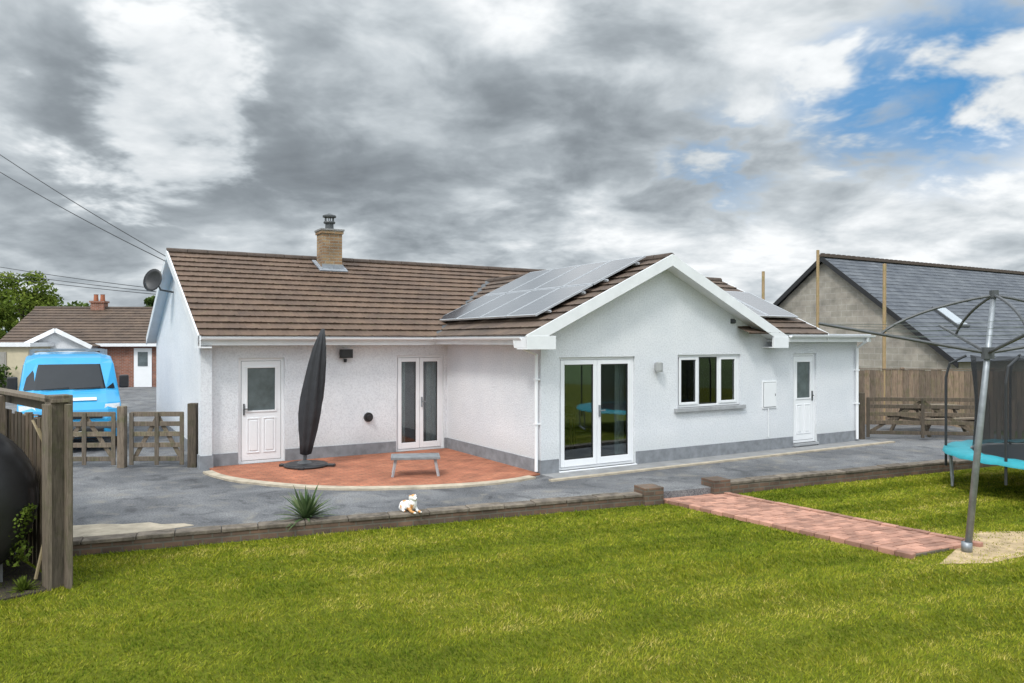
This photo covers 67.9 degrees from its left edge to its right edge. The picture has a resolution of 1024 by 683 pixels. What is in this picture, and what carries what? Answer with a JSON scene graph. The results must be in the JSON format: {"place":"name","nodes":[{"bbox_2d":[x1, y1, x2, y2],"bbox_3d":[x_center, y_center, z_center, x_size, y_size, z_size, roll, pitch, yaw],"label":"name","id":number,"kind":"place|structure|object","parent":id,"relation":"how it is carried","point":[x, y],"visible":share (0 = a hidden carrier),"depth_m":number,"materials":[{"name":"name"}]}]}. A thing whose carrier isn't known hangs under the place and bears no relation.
{"place":"outdoors","nodes":[
{"label":"outdoors","id":0,"kind":"place"},
{"bbox_2d":[210,448,539,485],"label":"terracotta patio","id":1,"kind":"structure","parent":0,"point":[454,466],"depth_m":13.87,"materials":[{"name":"tile"}]},
{"bbox_2d":[279,329,335,469],"bbox_3d":[-3.900,1.060,14.450,0.841,2.620,0.841,0,0,45],"label":"covered parasol","id":2,"kind":"object","parent":1,"relation":"on","point":[311,400],"visible":1,"depth_m":14.36,"materials":[{"name":"grey fabric"}]},
{"bbox_2d":[391,453,439,476],"bbox_3d":[-1.720,2.200,13.550,0.860,0.349,0.500,0,0,-8],"label":"bench","id":3,"kind":"object","parent":1,"relation":"on","point":[417,456],"visible":1,"depth_m":13.39,"materials":[{"name":"grey wood"}]},
{"bbox_2d":[5,387,973,554],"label":"asphalt driveway","id":4,"kind":"structure","parent":0,"point":[162,492],"depth_m":12.60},
{"bbox_2d":[0,342,53,389],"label":"cream garage","id":5,"kind":"structure","parent":4,"relation":"on","point":[13,354],"depth_m":36.62,"materials":[{"name":"paint"}]},
{"bbox_2d":[0,352,6,388],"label":"garage door","id":6,"kind":"structure","parent":5,"relation":"in","point":[3,355],"depth_m":36.53,"materials":[{"name":"paint"}]},
{"bbox_2d":[22,412,38,418],"bbox_3d":[-11.562,1.935,15.350,5.146,1.130,0.150,0,0,16],"label":"side fence","id":7,"kind":"object","parent":4,"relation":"on","point":[31,413],"visible":0.1,"depth_m":14.65,"materials":[{"name":"wood"}]},
{"bbox_2d":[7,349,128,444],"bbox_3d":[-10.792,1.293,18.537,2.400,2.206,5.381,0,0,-31],"label":"blue van","id":8,"kind":"object","parent":4,"relation":"on","point":[87,381],"visible":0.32,"depth_m":17.17,"materials":[{"name":"paint"}]},
{"bbox_2d":[73,406,126,467],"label":"driveway gate","id":9,"kind":"structure","parent":4,"relation":"on","point":[84,422],"depth_m":14.46,"materials":[{"name":"brown wood"}]},
{"bbox_2d":[73,522,192,536],"bbox_3d":[-5.200,2.397,9.677,2.156,0.006,0.707,0,0,-10],"label":"cement patch","id":10,"kind":"object","parent":4,"relation":"on","point":[92,530],"visible":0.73,"depth_m":9.74,"materials":[{"name":"concrete"}]},
{"bbox_2d":[187,403,197,467],"bbox_3d":[-6.100,1.840,14.570,0.170,1.320,0.170,0,0,0],"label":"gate post","id":11,"kind":"object","parent":4,"relation":"on","point":[192,430],"visible":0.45,"depth_m":14.48,"materials":[{"name":"brown wood"}]},
{"bbox_2d":[129,412,183,464],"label":"driveway gate","id":12,"kind":"structure","parent":11,"relation":"attached to","point":[156,433],"depth_m":14.51,"materials":[{"name":"brown wood"}]},
{"bbox_2d":[277,483,337,528],"bbox_3d":[-2.765,2.175,10.233,0.900,0.517,0.970,0,0,0],"label":"spiky plant","id":13,"kind":"object","parent":4,"relation":"on","point":[306,507],"visible":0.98,"depth_m":10.25,"materials":[{"name":"green plant"}]},
{"bbox_2d":[73,497,642,555],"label":"retaining wall","id":14,"kind":"structure","parent":4,"relation":"on","point":[154,543],"depth_m":10.15,"materials":[{"name":"brick"}]},
{"bbox_2d":[73,492,642,544],"bbox_3d":[-1.850,2.392,10.451,8.256,0.056,0.243,0,0,-21],"label":"coping","id":15,"kind":"object","parent":14,"relation":"on","point":[286,523],"visible":0.97,"depth_m":10.21,"materials":[{"name":"grey concrete"}]},
{"bbox_2d":[399,494,421,513],"bbox_3d":[-1.441,2.243,10.645,0.213,0.251,0.486,0,0,-40],"label":"dog ornament","id":16,"kind":"object","parent":15,"relation":"on","point":[410,505],"visible":1,"depth_m":10.54,"materials":[{"name":"white ceramic"}]},
{"bbox_2d":[203,470,535,490],"bbox_3d":[-2.661,2.379,12.970,6.069,0.042,1.435,0,0,5],"label":"patio edging","id":17,"kind":"object","parent":4,"relation":"on","point":[212,473],"visible":0.99,"depth_m":12.55,"materials":[{"name":"concrete"}]},
{"bbox_2d":[143,213,875,474],"bbox_3d":[-1.122,-0.415,19.884,14.913,5.690,13.141,0,0,-31],"label":"white bungalow","id":18,"kind":"object","parent":4,"relation":"on","point":[640,360],"visible":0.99,"depth_m":15.90,"materials":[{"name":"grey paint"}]},
{"bbox_2d":[238,358,283,464],"bbox_3d":[-4.913,1.375,14.921,0.920,2.110,0.180,0,0,-31],"label":"utility door","id":19,"kind":"structure","parent":18,"relation":"in","point":[260,380],"depth_m":14.94,"materials":[{"name":"white plastic"}]},
{"bbox_2d":[396,355,442,451],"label":"main french doors","id":20,"kind":"structure","parent":18,"relation":"in","point":[419,443],"depth_m":16.67,"materials":[{"name":"white plastic"}]},
{"bbox_2d":[559,356,636,472],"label":"wing french doors","id":21,"kind":"structure","parent":18,"relation":"in","point":[596,460],"depth_m":14.36,"materials":[{"name":"white plastic"}]},
{"bbox_2d":[674,354,745,412],"bbox_3d":[4.110,0.850,15.864,2.000,1.160,0.190,0,0,-31],"label":"wing window","id":22,"kind":"structure","parent":18,"relation":"in","point":[710,380],"depth_m":15.90,"materials":[{"name":"white plastic"}]},
{"bbox_2d":[793,353,818,445],"bbox_3d":[6.675,1.315,17.408,0.850,2.090,0.180,0,0,-31],"label":"wing back door","id":23,"kind":"structure","parent":18,"relation":"in","point":[803,363],"depth_m":17.43,"materials":[{"name":"white plastic"}]},
{"bbox_2d":[634,484,663,505],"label":"end pier","id":24,"kind":"structure","parent":4,"relation":"on","point":[653,494],"depth_m":11.87,"materials":[{"name":"brick"}]},
{"bbox_2d":[701,476,730,494],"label":"end pier","id":25,"kind":"structure","parent":4,"relation":"on","point":[719,485],"depth_m":12.55,"materials":[{"name":"brick"}]},
{"bbox_2d":[549,441,894,481],"bbox_3d":[4.862,2.385,15.580,9.800,0.030,0.110,0,0,-31],"label":"path edging","id":26,"kind":"object","parent":4,"relation":"on","point":[685,465],"visible":1,"depth_m":14.91,"materials":[{"name":"concrete"}]},
{"bbox_2d":[731,463,954,493],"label":"garden wall","id":27,"kind":"structure","parent":4,"relation":"on","point":[801,482],"depth_m":13.69,"materials":[{"name":"brick"}]},
{"bbox_2d":[730,459,955,484],"bbox_3d":[6.125,2.362,13.925,5.653,0.056,0.243,0,0,-25],"label":"coping","id":28,"kind":"object","parent":27,"relation":"on","point":[820,473],"visible":0.91,"depth_m":13.69,"materials":[{"name":"grey concrete"}]},
{"bbox_2d":[859,392,974,438],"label":"wooden gate","id":29,"kind":"structure","parent":4,"relation":"on","point":[924,405],"depth_m":18.59,"materials":[{"name":"brown wood"}]},
{"bbox_2d":[887,403,973,436],"bbox_3d":[10.900,2.042,19.900,1.600,0.764,1.700,0,0,-15],"label":"picnic table","id":30,"kind":"object","parent":4,"relation":"on","point":[933,418],"visible":0.27,"depth_m":19.71,"materials":[{"name":"brown wood"}]},
{"bbox_2d":[955,462,998,469],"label":"side wall","id":31,"kind":"structure","parent":4,"relation":"on","point":[963,466],"depth_m":15.24,"materials":[{"name":"brick"}]},
{"bbox_2d":[953,459,972,463],"bbox_3d":[10.650,2.402,16.049,4.064,0.055,0.243,0,0,-25],"label":"coping","id":32,"kind":"object","parent":31,"relation":"on","point":[959,461],"visible":0.1,"depth_m":15.21,"materials":[{"name":"grey concrete"}]},
{"bbox_2d":[0,465,1023,682],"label":"lawn","id":33,"kind":"structure","parent":0,"point":[541,643],"depth_m":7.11,"materials":[{"name":"plant"}]},
{"bbox_2d":[0,556,45,600],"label":"tank bed soil","id":34,"kind":"structure","parent":33,"relation":"on","point":[23,568],"depth_m":8.09,"materials":[{"name":"black soil"}]},
{"bbox_2d":[0,420,41,581],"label":"oil tank","id":35,"kind":"object","parent":34,"relation":"on","point":[19,488],"visible":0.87,"depth_m":7.82,"materials":[{"name":"black plastic"}]},
{"bbox_2d":[2,503,36,566],"bbox_3d":[-5.110,1.999,7.861,0.286,0.635,0.473,0,0,0],"label":"ivy","id":36,"kind":"object","parent":35,"relation":"attached to","point":[26,513],"visible":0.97,"depth_m":7.86,"materials":[{"name":"green plant"}]},
{"bbox_2d":[8,575,40,593],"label":"weeds","id":37,"kind":"object","parent":34,"relation":"on","point":[22,584],"visible":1,"depth_m":7.73,"materials":[{"name":"green plant"}]},
{"bbox_2d":[818,290,1023,552],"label":"rotary clothes dryer","id":38,"kind":"object","parent":33,"relation":"on","point":[988,351],"visible":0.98,"depth_m":9.20,"materials":[{"name":"metal"}]},
{"bbox_2d":[941,531,1023,563],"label":"dirt patch","id":39,"kind":"object","parent":33,"relation":"on","point":[1003,550],"visible":0.8,"depth_m":9.31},
{"bbox_2d":[942,354,1023,486],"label":"trampoline","id":40,"kind":"object","parent":33,"relation":"on","point":[1003,438],"visible":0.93,"depth_m":12.44,"materials":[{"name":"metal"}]},
{"bbox_2d":[0,0,1023,329],"label":"sky","id":41,"kind":"structure","parent":0,"point":[737,140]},
{"bbox_2d":[542,440,880,477],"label":"path","id":42,"kind":"structure","parent":0,"point":[671,462],"depth_m":15.39,"materials":[{"name":"grey concrete"}]},
{"bbox_2d":[664,492,982,558],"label":"brick path","id":43,"kind":"structure","parent":0,"point":[897,540],"depth_m":10.38,"materials":[{"name":"brick"}]},
{"label":"ground","id":44,"kind":"structure","parent":0,"visible":0},
{"bbox_2d":[0,363,17,387],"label":"hedge","id":45,"kind":"object","parent":44,"relation":"on","point":[2,372],"visible":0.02,"depth_m":35.95,"materials":[{"name":"green plant"}]},
{"bbox_2d":[0,290,18,333],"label":"broadleaf tree","id":46,"kind":"object","parent":44,"relation":"on","point":[13,310],"visible":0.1,"depth_m":49.34,"materials":[{"name":"green plant"}]},
{"bbox_2d":[0,270,63,338],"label":"broadleaf tree","id":47,"kind":"object","parent":44,"relation":"on","point":[27,302],"visible":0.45,"depth_m":45.30,"materials":[{"name":"green plant"}]},
{"bbox_2d":[0,388,72,591],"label":"tank enclosure","id":48,"kind":"object","parent":44,"relation":"on","point":[50,456],"visible":0.68,"depth_m":7.89,"materials":[{"name":"brown wood"}]},
{"bbox_2d":[51,300,90,305],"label":"broadleaf tree","id":49,"kind":"object","parent":44,"relation":"on","point":[75,303],"depth_m":60.68,"materials":[{"name":"green plant"}]},
{"bbox_2d":[0,294,155,386],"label":"brick bungalow","id":50,"kind":"object","parent":44,"relation":"on","point":[119,334],"visible":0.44,"depth_m":40.49,"materials":[{"name":"brown tile"}]},
{"bbox_2d":[50,348,151,386],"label":"window frames","id":51,"kind":"structure","parent":50,"relation":"in","point":[142,374],"depth_m":40.21,"materials":[{"name":"white plastic"}]},
{"bbox_2d":[144,295,154,306],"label":"conifer tree","id":52,"kind":"object","parent":44,"relation":"on","point":[148,301],"visible":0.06,"depth_m":51.15,"materials":[{"name":"green plant"}]},
{"bbox_2d":[762,271,764,299],"bbox_3d":[8.410,0.125,25.500,0.107,4.950,0.100,0,0,0],"label":"timber post","id":53,"kind":"object","parent":44,"relation":"on","point":[763,284],"visible":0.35,"depth_m":25.47,"materials":[{"name":"brown wood"}]},
{"bbox_2d":[816,250,818,327],"bbox_3d":[10.360,-0.250,25.800,0.107,5.700,0.100,0,0,0],"label":"timber post","id":54,"kind":"object","parent":44,"relation":"on","point":[817,288],"visible":0.35,"depth_m":25.76,"materials":[{"name":"brown wood"}]},
{"bbox_2d":[778,263,971,396],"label":"block walls","id":55,"kind":"structure","parent":44,"relation":"on","point":[842,301],"depth_m":27.13,"materials":[{"name":"concrete"}]},
{"bbox_2d":[777,262,822,305],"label":"slate roof","id":56,"kind":"structure","parent":55,"relation":"on","point":[811,272],"depth_m":29.35,"materials":[{"name":"black stone"}]},
{"bbox_2d":[773,257,958,367],"bbox_3d":[11.474,-1.165,28.242,0.030,4.030,10.000,0,0,-31],"label":"bargeboard","id":57,"kind":"object","parent":56,"relation":"attached to","point":[908,326],"visible":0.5,"depth_m":26.78,"materials":[{"name":"black plastic"}]},
{"bbox_2d":[819,253,1023,274],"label":"ridge","id":58,"kind":"structure","parent":56,"relation":"on","point":[911,263],"depth_m":31.15,"materials":[{"name":"tile"}]},
{"bbox_2d":[824,257,1023,361],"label":"slate roof","id":59,"kind":"structure","parent":55,"relation":"attached to","point":[912,290],"depth_m":28.65,"materials":[{"name":"grey stone"}]},
{"bbox_2d":[931,306,969,325],"bbox_3d":[15.704,-0.883,27.247,0.800,0.763,0.962,0,0,-31],"label":"skylight frame","id":60,"kind":"object","parent":59,"relation":"on","point":[946,317],"visible":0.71,"depth_m":27.00,"materials":[{"name":"grey metal"}]},
{"bbox_2d":[938,308,966,323],"bbox_3d":[15.718,-0.917,27.224,0.660,0.616,0.800,0,0,-31],"label":"skylight glass","id":61,"kind":"object","parent":60,"relation":"in","point":[951,315],"visible":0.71,"depth_m":27.21,"materials":[{"name":"white glass"}]},
{"bbox_2d":[882,264,885,419],"bbox_3d":[10.760,0.175,22.000,0.107,4.850,0.100,0,0,0],"label":"timber post","id":62,"kind":"object","parent":44,"relation":"on","point":[884,322],"visible":0.65,"depth_m":21.96,"materials":[{"name":"brown wood"}]},
{"bbox_2d":[859,367,974,429],"bbox_3d":[13.232,1.700,21.648,13.697,1.900,0.150,0,0,8],"label":"boundary fence","id":63,"kind":"object","parent":44,"relation":"on","point":[912,383],"visible":0.18,"depth_m":21.84,"materials":[{"name":"brown wood"}]},
{"bbox_3d":[-34.000,-1.550,36.000,1.400,8.500,0.300,0,0,0],"label":"telegraph pole","id":64,"kind":"object","parent":44,"relation":"on","visible":0},
{"bbox_2d":[0,155,165,294],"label":"overhead cables","id":65,"kind":"object","parent":64,"relation":"attached to","point":[92,224],"visible":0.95,"depth_m":19.81,"materials":[{"name":"black plastic"}]}
]}

